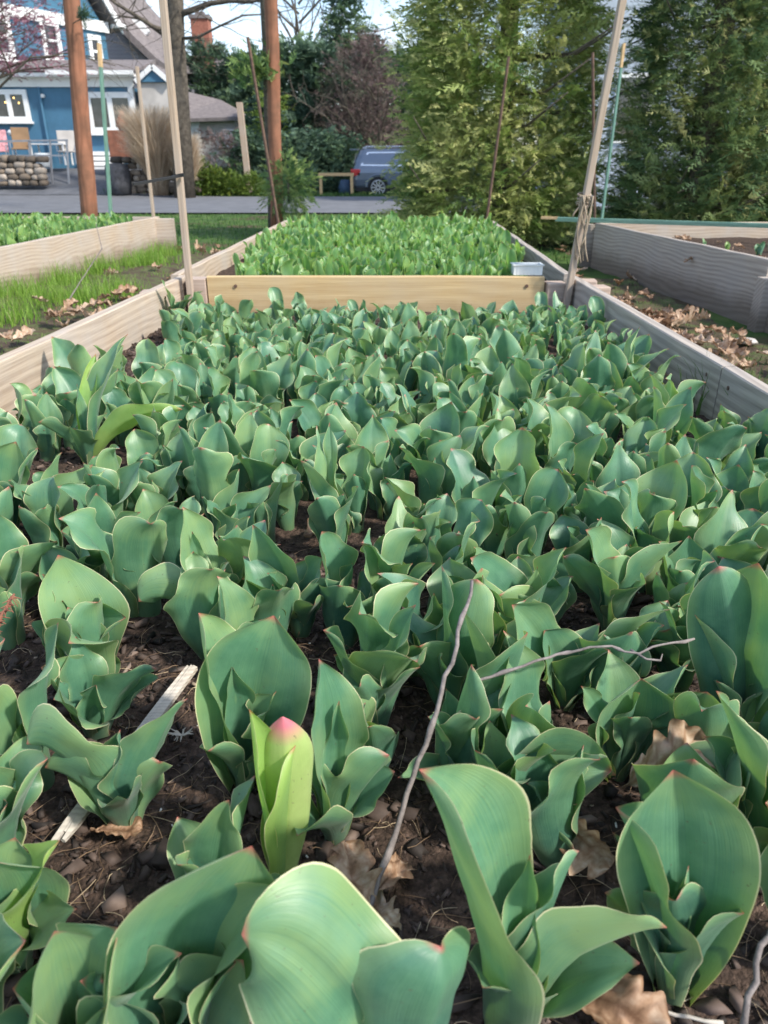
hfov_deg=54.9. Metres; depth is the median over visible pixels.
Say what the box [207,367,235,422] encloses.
tulip plant
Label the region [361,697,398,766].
tulip plant
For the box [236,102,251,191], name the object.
wooden post
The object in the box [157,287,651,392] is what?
tulip rows
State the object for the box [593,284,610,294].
timber block
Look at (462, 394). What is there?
tulip plant
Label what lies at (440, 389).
tulip plant
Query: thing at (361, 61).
bare tree
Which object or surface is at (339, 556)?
tulip plant
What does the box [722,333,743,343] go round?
oak leaf
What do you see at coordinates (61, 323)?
oak leaf
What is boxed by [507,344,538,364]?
tulip plant
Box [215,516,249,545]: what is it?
tulip plant
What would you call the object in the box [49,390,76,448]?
tulip plant
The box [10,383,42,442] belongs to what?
tulip plant
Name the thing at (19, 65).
maple tree
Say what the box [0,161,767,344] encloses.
ground
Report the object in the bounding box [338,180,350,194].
covered bin
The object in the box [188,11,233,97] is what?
brick chimney house
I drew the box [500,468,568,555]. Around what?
tulip plant
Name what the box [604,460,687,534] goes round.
tulip plant
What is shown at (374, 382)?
tulip plant
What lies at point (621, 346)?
tulip plant
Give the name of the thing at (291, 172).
evergreen shrub
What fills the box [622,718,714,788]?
oak leaf
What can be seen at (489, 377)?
tulip plant
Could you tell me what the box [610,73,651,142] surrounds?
window
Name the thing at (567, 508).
tulip plant
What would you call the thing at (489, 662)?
tulip plant
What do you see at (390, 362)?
tulip plant
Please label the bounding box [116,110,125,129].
chiminea
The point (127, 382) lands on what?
tulip plant
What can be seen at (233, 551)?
tulip plant
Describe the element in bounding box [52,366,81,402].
tulip plant
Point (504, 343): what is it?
tulip plant
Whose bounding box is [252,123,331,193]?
bush
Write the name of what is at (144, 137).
garden stake
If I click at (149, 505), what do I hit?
tulip plant
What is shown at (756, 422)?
tulip plant
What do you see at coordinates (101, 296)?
oak leaf
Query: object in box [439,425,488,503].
tulip plant
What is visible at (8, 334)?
oak leaf
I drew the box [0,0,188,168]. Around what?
blue house
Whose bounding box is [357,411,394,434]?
tulip plant
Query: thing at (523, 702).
tulip plant
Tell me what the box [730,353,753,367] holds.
oak leaf
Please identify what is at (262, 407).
tulip plant
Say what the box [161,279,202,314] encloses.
tulip plant
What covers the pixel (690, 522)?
tulip plant
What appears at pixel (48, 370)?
tulip plant
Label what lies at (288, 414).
tulip plant
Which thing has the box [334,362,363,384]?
tulip plant
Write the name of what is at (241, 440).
tulip plant
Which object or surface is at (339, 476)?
tulip plant
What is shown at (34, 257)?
raised bed
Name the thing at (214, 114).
grey house
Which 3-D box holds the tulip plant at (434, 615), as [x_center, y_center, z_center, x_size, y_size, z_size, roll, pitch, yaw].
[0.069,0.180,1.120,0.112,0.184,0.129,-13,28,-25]
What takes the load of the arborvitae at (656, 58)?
on the ground at (759, 337)
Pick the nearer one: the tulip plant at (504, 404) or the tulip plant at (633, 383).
the tulip plant at (504, 404)
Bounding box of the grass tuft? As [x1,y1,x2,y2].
[677,351,767,415]
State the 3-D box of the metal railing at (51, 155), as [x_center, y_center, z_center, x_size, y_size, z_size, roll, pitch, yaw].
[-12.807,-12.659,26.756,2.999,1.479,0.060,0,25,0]
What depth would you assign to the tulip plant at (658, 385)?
1.93 m
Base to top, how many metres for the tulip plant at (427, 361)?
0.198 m
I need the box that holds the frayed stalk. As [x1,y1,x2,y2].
[168,727,192,741]
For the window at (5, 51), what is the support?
in the blue house at (39, 107)
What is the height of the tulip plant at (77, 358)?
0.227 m
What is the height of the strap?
0.050 m
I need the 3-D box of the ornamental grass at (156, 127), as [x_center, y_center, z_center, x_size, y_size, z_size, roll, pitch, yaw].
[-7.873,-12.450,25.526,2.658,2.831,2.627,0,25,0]
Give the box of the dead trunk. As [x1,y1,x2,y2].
[260,0,269,227]
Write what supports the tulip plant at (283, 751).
on the soil at (434, 859)
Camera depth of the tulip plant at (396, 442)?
1.77 m
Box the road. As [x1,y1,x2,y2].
[0,195,703,212]
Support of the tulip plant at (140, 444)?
on the soil at (434, 859)
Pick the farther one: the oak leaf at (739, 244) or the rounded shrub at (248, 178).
the rounded shrub at (248, 178)
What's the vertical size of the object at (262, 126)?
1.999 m
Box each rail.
[541,216,767,225]
[555,219,767,227]
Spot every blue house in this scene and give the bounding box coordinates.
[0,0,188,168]
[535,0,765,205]
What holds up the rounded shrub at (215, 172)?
on the ground at (759, 337)
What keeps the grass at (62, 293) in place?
on the path at (42, 328)
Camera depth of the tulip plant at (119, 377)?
2.29 m
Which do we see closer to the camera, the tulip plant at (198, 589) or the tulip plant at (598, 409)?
the tulip plant at (198, 589)
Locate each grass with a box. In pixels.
[0,238,199,328]
[1,250,210,348]
[77,212,572,264]
[103,187,476,195]
[111,103,171,195]
[160,132,205,179]
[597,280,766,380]
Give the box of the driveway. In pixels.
[0,168,173,194]
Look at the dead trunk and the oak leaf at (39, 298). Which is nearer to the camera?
the oak leaf at (39, 298)
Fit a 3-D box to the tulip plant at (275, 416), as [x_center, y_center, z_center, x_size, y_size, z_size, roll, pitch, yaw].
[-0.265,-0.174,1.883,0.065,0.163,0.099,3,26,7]
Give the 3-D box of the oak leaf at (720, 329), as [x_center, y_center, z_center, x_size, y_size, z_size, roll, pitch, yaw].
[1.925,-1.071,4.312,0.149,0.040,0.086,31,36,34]
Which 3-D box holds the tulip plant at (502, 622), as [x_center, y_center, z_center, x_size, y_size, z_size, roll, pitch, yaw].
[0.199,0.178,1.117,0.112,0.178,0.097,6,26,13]
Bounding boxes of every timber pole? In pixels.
[63,0,97,216]
[264,0,282,226]
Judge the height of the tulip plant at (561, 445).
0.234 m
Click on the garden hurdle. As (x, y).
(351, 175)
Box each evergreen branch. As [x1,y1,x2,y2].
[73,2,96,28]
[225,37,296,91]
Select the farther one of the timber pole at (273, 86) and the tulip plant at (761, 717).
the timber pole at (273, 86)
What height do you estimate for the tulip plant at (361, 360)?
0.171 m
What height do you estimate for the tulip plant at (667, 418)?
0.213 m
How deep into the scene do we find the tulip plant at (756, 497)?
1.46 m
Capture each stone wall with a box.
[0,155,49,185]
[110,156,201,195]
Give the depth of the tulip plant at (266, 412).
1.99 m
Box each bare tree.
[90,0,317,197]
[252,0,413,42]
[282,19,484,167]
[301,28,406,164]
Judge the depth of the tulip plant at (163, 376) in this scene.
2.10 m
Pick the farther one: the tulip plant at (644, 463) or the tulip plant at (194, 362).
the tulip plant at (194, 362)
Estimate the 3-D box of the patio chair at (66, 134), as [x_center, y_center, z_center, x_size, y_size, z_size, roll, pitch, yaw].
[-11.952,-13.735,27.841,0.676,1.138,0.636,-6,26,-13]
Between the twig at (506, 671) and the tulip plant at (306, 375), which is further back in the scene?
the tulip plant at (306, 375)
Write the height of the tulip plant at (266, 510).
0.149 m
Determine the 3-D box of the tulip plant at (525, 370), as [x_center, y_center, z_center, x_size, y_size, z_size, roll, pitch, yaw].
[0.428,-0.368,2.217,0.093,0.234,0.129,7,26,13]
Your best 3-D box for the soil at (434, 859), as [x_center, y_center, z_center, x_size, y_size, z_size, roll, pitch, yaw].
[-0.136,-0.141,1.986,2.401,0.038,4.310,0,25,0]
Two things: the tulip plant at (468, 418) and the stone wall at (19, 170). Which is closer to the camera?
the tulip plant at (468, 418)
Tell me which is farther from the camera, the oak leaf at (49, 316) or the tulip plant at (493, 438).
the oak leaf at (49, 316)
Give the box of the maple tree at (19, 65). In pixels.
[0,0,139,100]
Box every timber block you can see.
[581,278,596,284]
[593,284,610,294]
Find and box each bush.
[195,125,260,179]
[208,126,265,191]
[233,88,298,172]
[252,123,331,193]
[283,124,359,193]
[310,125,369,193]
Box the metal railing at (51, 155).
[0,139,69,183]
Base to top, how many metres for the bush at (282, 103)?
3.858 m
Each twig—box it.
[69,225,102,298]
[370,580,473,906]
[480,638,694,680]
[668,1011,723,1023]
[739,930,767,1023]
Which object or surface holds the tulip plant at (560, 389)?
on the soil at (434, 859)
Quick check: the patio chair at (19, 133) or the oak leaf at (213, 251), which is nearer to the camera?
the oak leaf at (213, 251)
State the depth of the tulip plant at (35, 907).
0.69 m
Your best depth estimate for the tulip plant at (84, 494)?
1.44 m
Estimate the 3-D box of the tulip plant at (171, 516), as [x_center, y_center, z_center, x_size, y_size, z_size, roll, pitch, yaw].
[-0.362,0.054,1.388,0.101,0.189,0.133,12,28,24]
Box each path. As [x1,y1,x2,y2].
[0,251,212,354]
[580,277,767,384]
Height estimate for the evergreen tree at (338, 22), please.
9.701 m
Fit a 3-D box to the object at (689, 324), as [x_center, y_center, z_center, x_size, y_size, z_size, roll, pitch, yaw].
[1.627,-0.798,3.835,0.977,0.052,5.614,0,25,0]
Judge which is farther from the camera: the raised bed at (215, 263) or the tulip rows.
the raised bed at (215, 263)
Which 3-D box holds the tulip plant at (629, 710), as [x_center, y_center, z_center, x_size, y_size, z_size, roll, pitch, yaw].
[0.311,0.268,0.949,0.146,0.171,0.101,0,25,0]
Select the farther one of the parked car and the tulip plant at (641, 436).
the parked car
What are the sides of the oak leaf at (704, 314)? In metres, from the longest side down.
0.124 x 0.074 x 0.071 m
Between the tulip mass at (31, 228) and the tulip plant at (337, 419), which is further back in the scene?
the tulip mass at (31, 228)
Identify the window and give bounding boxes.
[0,16,16,61]
[0,89,33,123]
[38,21,63,59]
[86,34,103,59]
[88,92,130,134]
[191,122,202,154]
[223,129,234,147]
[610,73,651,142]
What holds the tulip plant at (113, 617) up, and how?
on the soil at (434, 859)
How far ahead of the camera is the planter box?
27.00 m
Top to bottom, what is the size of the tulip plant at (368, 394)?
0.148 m
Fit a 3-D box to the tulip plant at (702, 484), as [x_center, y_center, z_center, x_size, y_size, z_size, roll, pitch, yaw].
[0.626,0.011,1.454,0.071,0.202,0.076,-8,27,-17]
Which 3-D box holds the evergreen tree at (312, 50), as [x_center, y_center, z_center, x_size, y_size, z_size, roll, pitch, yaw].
[-2.763,-17.255,32.605,5.970,6.724,6.088,0,25,0]
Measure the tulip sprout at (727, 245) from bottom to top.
0.089 m
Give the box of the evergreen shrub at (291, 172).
[254,147,323,220]
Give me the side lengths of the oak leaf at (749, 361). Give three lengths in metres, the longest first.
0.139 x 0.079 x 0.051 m
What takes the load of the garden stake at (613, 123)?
on the ground at (759, 337)
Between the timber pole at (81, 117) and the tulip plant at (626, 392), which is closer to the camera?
the tulip plant at (626, 392)
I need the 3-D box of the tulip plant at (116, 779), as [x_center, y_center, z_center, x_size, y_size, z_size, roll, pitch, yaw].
[-0.316,0.298,0.862,0.170,0.195,0.112,12,28,24]
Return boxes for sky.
[146,0,546,160]
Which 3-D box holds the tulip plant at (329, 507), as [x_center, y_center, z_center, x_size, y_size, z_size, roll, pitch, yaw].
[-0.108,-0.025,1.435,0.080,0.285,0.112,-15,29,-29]
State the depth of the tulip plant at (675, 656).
1.07 m
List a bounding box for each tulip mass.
[0,210,132,245]
[232,210,526,275]
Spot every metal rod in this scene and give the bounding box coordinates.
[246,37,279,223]
[486,56,509,218]
[591,52,595,223]
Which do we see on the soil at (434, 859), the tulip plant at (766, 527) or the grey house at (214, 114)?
the tulip plant at (766, 527)
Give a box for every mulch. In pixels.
[18,311,688,551]
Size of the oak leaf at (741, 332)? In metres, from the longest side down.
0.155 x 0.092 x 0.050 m
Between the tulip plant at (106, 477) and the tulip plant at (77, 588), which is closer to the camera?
the tulip plant at (77, 588)
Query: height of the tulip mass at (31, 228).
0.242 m
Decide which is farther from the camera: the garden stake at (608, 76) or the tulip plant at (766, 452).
the garden stake at (608, 76)
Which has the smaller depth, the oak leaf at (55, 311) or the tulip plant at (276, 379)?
the tulip plant at (276, 379)
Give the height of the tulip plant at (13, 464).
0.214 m
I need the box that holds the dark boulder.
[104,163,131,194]
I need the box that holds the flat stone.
[736,337,757,344]
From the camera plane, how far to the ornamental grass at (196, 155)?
25.05 m
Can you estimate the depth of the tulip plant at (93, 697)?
0.99 m
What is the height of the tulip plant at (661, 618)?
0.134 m
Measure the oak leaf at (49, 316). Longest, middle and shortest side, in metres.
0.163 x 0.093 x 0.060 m
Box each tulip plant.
[0,408,28,430]
[0,424,37,484]
[0,442,37,527]
[0,487,12,521]
[0,515,56,614]
[0,545,25,650]
[0,623,59,791]
[0,636,14,690]
[0,736,47,845]
[0,838,76,974]
[0,913,25,1013]
[0,923,181,1023]
[8,465,91,546]
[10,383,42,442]
[18,475,62,546]
[24,392,62,461]
[27,699,186,836]
[30,574,125,658]
[31,366,60,396]
[32,452,67,527]
[38,334,181,463]
[38,555,129,673]
[39,547,89,580]
[41,637,160,739]
[43,366,52,379]
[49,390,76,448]
[51,337,91,377]
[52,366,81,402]
[53,493,139,581]
[58,461,142,517]
[59,507,167,617]
[80,846,274,1023]
[83,444,121,488]
[83,463,127,510]
[93,345,126,371]
[98,366,117,440]
[102,388,133,445]
[116,371,126,389]
[118,467,150,511]
[120,374,138,427]
[121,461,181,505]
[125,420,180,472]
[128,381,162,428]
[131,338,161,379]
[133,414,190,458]
[135,489,176,523]
[136,379,174,416]
[137,507,243,602]
[138,366,156,382]
[141,432,189,506]
[150,405,183,442]
[152,369,204,407]
[156,496,213,568]
[159,393,194,429]
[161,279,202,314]
[163,551,229,660]
[164,361,199,394]
[167,776,281,880]
[177,350,209,401]
[178,420,228,514]
[186,406,207,431]
[188,402,214,442]
[192,447,238,541]
[194,342,224,367]
[195,613,311,796]
[196,359,220,412]
[202,485,270,540]
[205,345,239,399]
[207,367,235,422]
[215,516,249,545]
[217,401,255,434]
[217,576,259,629]
[218,520,280,586]
[221,412,257,492]
[228,393,258,432]
[235,383,281,407]
[237,424,289,499]
[239,346,266,385]
[239,862,469,1023]
[242,525,352,638]
[242,556,299,630]
[245,474,287,542]
[249,354,294,411]
[249,399,280,417]
[249,709,313,874]
[252,406,303,435]
[253,402,268,410]
[258,355,269,369]
[260,341,285,399]
[269,462,302,530]
[270,407,292,440]
[271,340,301,406]
[276,430,345,500]
[285,435,314,466]
[287,349,315,398]
[289,399,322,438]
[294,366,328,398]
[294,659,394,844]
[297,381,318,437]
[301,422,357,543]
[309,393,336,416]
[310,335,347,372]
[313,445,344,478]
[315,355,346,379]
[315,371,349,401]
[319,403,357,478]
[319,531,365,649]
[323,605,426,725]
[327,369,352,389]
[330,385,351,409]
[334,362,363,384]
[336,446,370,534]
[341,392,376,431]
[343,544,434,613]
[344,579,418,699]
[346,415,388,510]
[350,382,379,405]
[353,351,382,376]
[357,354,381,387]
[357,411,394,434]
[358,444,411,519]
[360,527,420,573]
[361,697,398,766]
[363,374,384,413]
[366,356,395,368]
[368,398,389,415]
[373,496,427,575]
[377,573,442,681]
[378,361,411,398]
[378,395,414,428]
[379,382,420,410]
[380,417,429,480]
[385,477,441,517]
[395,402,459,491]
[396,384,436,424]
[398,664,509,780]
[400,435,461,504]
[402,567,497,710]
[403,493,456,562]
[411,366,436,403]
[412,351,443,390]
[416,336,437,352]
[419,764,666,1023]
[426,558,488,608]
[427,512,479,610]
[432,368,447,382]
[433,382,448,411]
[436,363,462,388]
[436,498,493,573]
[437,397,477,434]
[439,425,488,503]
[443,333,479,388]
[446,448,516,505]
[448,375,478,409]
[449,391,482,416]
[458,370,493,390]
[465,346,499,373]
[465,614,527,737]
[468,374,486,419]
[469,345,481,365]
[470,358,506,410]
[470,547,572,615]
[471,547,537,570]
[471,721,615,849]
[472,416,515,477]
[477,409,514,425]
[480,495,521,558]
[482,384,499,421]
[482,408,526,470]
[482,575,525,656]
[484,392,499,422]
[490,324,522,370]
[491,428,539,523]
[497,395,546,429]
[498,631,555,733]
[499,364,551,419]
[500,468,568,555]
[504,502,553,572]
[506,714,606,867]
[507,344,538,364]
[512,352,542,397]
[512,602,669,711]
[519,402,528,418]
[526,358,556,396]
[526,397,549,467]
[537,404,576,475]
[539,406,592,472]
[540,386,580,411]
[541,373,566,396]
[542,357,557,377]
[546,381,569,398]
[546,548,576,622]
[549,515,601,592]
[552,480,593,545]
[558,342,587,385]
[558,433,603,492]
[563,377,598,407]
[563,525,680,630]
[574,479,629,562]
[576,393,618,437]
[579,622,663,688]
[581,354,622,392]
[581,650,687,781]
[585,330,602,364]
[586,422,623,468]
[589,461,602,485]
[592,383,628,443]
[595,442,639,487]
[597,519,643,557]
[598,389,613,392]
[599,386,636,405]
[603,327,667,383]
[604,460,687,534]
[605,770,760,1006]
[611,600,670,678]
[615,404,685,448]
[617,342,634,376]
[621,479,673,594]
[622,395,653,436]
[623,376,642,401]
[623,418,666,454]
[623,449,657,467]
[627,355,680,391]
[628,451,654,475]
[632,740,744,807]
[634,385,664,400]
[641,388,652,396]
[647,593,695,692]
[650,374,669,405]
[653,386,692,445]
[653,550,714,618]
[656,434,691,467]
[658,536,717,591]
[664,374,705,401]
[666,691,739,739]
[669,500,718,551]
[676,424,746,473]
[676,452,722,520]
[682,465,718,518]
[686,563,767,731]
[688,416,722,439]
[694,490,767,564]
[704,691,767,855]
[706,444,753,485]
[715,464,749,511]
[717,405,740,428]
[717,458,767,483]
[718,557,765,572]
[721,432,761,470]
[728,408,767,458]
[737,508,767,570]
[739,694,767,739]
[740,479,767,512]
[749,471,766,487]
[753,464,767,478]
[760,801,767,908]
[761,524,767,576]
[764,434,767,457]
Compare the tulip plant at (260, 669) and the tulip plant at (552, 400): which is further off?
the tulip plant at (552, 400)
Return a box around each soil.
[0,311,767,1023]
[217,258,546,280]
[672,237,767,257]
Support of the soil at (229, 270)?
in the raised bed at (215, 263)
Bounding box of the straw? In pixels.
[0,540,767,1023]
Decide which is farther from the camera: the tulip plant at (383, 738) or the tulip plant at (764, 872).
the tulip plant at (383, 738)
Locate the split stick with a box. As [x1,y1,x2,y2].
[50,665,197,842]
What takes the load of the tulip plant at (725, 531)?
on the soil at (434, 859)
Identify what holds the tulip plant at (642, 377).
on the soil at (434, 859)
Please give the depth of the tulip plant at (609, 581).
1.19 m
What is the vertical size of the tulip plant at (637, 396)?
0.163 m
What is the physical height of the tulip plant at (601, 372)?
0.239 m
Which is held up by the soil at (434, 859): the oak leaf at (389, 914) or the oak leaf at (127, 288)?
the oak leaf at (389, 914)
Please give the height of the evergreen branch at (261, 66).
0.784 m
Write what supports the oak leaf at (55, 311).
on the path at (42, 328)
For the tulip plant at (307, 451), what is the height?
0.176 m
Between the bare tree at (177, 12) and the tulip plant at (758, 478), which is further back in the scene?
the bare tree at (177, 12)
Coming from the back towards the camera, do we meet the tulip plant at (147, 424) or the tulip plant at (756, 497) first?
the tulip plant at (147, 424)
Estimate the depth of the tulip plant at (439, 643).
1.01 m
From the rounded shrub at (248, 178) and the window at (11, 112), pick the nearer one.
the rounded shrub at (248, 178)
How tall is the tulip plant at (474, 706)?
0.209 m
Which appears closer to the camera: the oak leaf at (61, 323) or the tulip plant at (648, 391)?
the tulip plant at (648, 391)
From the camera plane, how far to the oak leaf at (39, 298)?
4.64 m
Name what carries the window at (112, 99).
in the blue house at (39, 107)
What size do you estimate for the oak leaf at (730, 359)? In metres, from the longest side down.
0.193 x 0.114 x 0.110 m
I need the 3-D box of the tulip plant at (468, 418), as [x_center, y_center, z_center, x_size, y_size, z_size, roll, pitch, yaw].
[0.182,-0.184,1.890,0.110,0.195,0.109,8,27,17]
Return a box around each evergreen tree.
[185,32,236,98]
[201,45,260,158]
[218,40,289,172]
[236,30,343,180]
[260,32,378,186]
[316,0,385,143]
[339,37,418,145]
[367,43,425,145]
[388,39,489,179]
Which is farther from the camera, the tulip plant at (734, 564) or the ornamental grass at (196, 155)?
the ornamental grass at (196, 155)
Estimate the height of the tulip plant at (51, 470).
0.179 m
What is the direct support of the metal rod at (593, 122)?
on the ground at (759, 337)
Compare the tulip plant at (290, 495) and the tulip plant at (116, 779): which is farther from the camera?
the tulip plant at (290, 495)
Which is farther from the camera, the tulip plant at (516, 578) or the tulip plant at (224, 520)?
the tulip plant at (224, 520)
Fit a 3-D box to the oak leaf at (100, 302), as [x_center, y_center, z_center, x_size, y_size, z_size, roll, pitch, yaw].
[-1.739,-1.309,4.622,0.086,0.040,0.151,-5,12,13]
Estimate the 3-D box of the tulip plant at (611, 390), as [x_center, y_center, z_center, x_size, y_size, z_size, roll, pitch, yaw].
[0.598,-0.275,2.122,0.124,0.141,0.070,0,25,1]
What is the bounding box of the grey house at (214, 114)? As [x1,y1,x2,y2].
[105,0,250,167]
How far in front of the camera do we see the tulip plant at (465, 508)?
1.32 m
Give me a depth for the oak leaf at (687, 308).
4.83 m
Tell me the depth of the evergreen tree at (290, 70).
32.29 m
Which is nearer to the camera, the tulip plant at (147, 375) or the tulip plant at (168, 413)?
the tulip plant at (168, 413)
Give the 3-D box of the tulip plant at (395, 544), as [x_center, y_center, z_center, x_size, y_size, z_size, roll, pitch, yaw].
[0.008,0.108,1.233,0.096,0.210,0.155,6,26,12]
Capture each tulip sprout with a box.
[725,241,729,249]
[754,241,765,255]
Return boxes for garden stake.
[97,43,112,216]
[135,66,154,216]
[159,0,193,308]
[563,0,626,314]
[600,43,625,217]
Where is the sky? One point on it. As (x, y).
(220, 14)
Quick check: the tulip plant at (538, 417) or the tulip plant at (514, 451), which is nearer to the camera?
the tulip plant at (514, 451)
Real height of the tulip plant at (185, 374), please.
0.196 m
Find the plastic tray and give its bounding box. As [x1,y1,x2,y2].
[510,262,544,274]
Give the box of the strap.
[132,173,183,185]
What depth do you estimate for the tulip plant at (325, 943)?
0.54 m
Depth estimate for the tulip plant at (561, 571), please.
1.27 m
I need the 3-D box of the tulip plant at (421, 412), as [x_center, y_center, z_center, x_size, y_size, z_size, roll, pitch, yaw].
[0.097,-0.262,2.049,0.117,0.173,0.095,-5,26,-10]
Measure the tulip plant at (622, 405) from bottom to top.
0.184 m
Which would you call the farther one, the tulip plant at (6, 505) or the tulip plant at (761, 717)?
the tulip plant at (6, 505)
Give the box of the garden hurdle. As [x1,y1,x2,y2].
[318,173,353,194]
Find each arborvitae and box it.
[355,0,637,250]
[567,0,767,221]
[608,0,767,221]
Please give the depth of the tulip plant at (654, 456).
1.69 m
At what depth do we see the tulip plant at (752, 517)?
1.32 m
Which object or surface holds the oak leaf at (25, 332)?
on the path at (42, 328)
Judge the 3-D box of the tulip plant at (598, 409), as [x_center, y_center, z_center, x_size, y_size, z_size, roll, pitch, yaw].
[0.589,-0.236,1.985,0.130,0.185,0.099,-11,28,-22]
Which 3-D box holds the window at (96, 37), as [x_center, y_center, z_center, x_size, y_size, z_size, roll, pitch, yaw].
[-12.900,-20.614,33.178,0.599,1.358,0.837,0,25,0]
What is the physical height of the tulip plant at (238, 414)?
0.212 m
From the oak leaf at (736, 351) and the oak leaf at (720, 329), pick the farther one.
the oak leaf at (720, 329)
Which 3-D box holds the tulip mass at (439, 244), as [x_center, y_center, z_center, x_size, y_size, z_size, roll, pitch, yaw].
[0.025,-2.106,5.722,2.048,0.251,4.072,0,25,0]
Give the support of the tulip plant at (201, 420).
on the soil at (434, 859)
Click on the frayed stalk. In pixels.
(176, 733)
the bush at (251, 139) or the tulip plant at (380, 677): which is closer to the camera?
the tulip plant at (380, 677)
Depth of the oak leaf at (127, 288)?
5.02 m
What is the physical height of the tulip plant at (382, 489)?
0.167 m
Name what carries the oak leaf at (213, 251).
on the path at (42, 328)
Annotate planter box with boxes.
[107,130,132,157]
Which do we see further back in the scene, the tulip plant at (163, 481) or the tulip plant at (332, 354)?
the tulip plant at (332, 354)
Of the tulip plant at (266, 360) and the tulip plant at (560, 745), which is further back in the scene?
the tulip plant at (266, 360)
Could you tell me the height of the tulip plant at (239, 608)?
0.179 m
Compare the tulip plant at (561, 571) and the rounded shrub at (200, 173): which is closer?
the tulip plant at (561, 571)
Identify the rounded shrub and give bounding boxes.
[195,154,214,195]
[200,162,229,195]
[212,168,248,196]
[234,169,266,196]
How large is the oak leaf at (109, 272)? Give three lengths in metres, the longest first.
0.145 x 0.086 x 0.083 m
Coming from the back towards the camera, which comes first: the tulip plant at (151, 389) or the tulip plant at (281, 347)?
the tulip plant at (281, 347)
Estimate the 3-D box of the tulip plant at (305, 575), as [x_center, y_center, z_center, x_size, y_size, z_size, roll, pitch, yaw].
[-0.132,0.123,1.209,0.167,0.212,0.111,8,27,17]
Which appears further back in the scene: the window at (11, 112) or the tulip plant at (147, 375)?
the window at (11, 112)
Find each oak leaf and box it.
[0,328,12,339]
[11,325,34,341]
[32,295,47,301]
[44,307,60,316]
[44,308,74,319]
[55,318,69,327]
[60,297,78,311]
[66,305,91,313]
[80,298,98,309]
[80,304,98,317]
[90,816,142,838]
[96,293,110,300]
[97,298,112,305]
[103,266,118,275]
[111,284,138,294]
[152,262,161,268]
[195,239,205,252]
[211,247,221,253]
[303,518,313,537]
[327,839,382,909]
[374,890,401,929]
[378,852,416,889]
[560,819,614,879]
[576,267,587,272]
[582,973,670,1023]
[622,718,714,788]
[625,286,639,300]
[626,269,636,280]
[637,288,649,295]
[637,307,657,313]
[646,314,660,319]
[653,316,677,325]
[654,318,671,327]
[658,304,672,314]
[658,312,675,317]
[671,306,694,326]
[671,328,687,334]
[675,234,690,240]
[675,304,698,312]
[684,333,693,341]
[690,334,720,343]
[693,309,710,320]
[695,323,712,334]
[703,324,726,333]
[708,348,732,362]
[711,332,730,353]
[711,345,749,358]
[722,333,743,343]
[729,326,747,335]
[729,339,737,347]
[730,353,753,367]
[733,242,744,248]
[737,358,756,370]
[739,335,751,346]
[756,350,767,354]
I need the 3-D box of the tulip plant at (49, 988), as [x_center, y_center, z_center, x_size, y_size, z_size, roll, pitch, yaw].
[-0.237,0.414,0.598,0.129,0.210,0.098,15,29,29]
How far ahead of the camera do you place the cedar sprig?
1.08 m
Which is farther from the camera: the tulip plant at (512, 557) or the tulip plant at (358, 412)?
the tulip plant at (358, 412)
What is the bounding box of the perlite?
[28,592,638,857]
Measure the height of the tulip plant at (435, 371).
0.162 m
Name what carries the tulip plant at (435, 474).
on the soil at (434, 859)
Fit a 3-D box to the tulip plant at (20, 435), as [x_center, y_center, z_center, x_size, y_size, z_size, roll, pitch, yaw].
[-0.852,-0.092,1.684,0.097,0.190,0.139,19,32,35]
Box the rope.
[572,192,593,262]
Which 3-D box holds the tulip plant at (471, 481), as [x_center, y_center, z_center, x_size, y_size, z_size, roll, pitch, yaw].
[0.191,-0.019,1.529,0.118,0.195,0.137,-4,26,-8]
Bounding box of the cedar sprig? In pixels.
[0,593,20,633]
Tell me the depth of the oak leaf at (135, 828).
0.86 m
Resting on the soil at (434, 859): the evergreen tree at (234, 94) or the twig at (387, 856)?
the twig at (387, 856)
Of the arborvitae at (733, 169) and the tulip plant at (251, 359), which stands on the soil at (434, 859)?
the tulip plant at (251, 359)
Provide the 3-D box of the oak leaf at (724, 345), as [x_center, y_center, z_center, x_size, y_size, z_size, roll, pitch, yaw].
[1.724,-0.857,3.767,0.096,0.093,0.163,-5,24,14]
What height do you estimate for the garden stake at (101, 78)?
2.375 m
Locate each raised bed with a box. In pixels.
[0,216,177,291]
[0,275,767,457]
[170,220,567,282]
[578,222,767,332]
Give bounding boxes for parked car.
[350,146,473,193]
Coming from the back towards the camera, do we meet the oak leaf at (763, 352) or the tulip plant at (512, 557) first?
the oak leaf at (763, 352)
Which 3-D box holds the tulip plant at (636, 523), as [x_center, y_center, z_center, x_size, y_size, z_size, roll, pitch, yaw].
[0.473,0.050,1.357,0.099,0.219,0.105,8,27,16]
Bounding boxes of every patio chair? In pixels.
[0,130,8,154]
[9,127,29,154]
[56,130,76,163]
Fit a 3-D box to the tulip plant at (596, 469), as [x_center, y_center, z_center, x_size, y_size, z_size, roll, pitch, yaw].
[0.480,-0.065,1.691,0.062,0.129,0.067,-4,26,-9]
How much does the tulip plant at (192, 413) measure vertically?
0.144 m
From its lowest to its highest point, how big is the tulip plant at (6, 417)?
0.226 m
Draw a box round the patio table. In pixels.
[31,143,73,164]
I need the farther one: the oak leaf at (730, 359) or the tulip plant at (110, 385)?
the oak leaf at (730, 359)

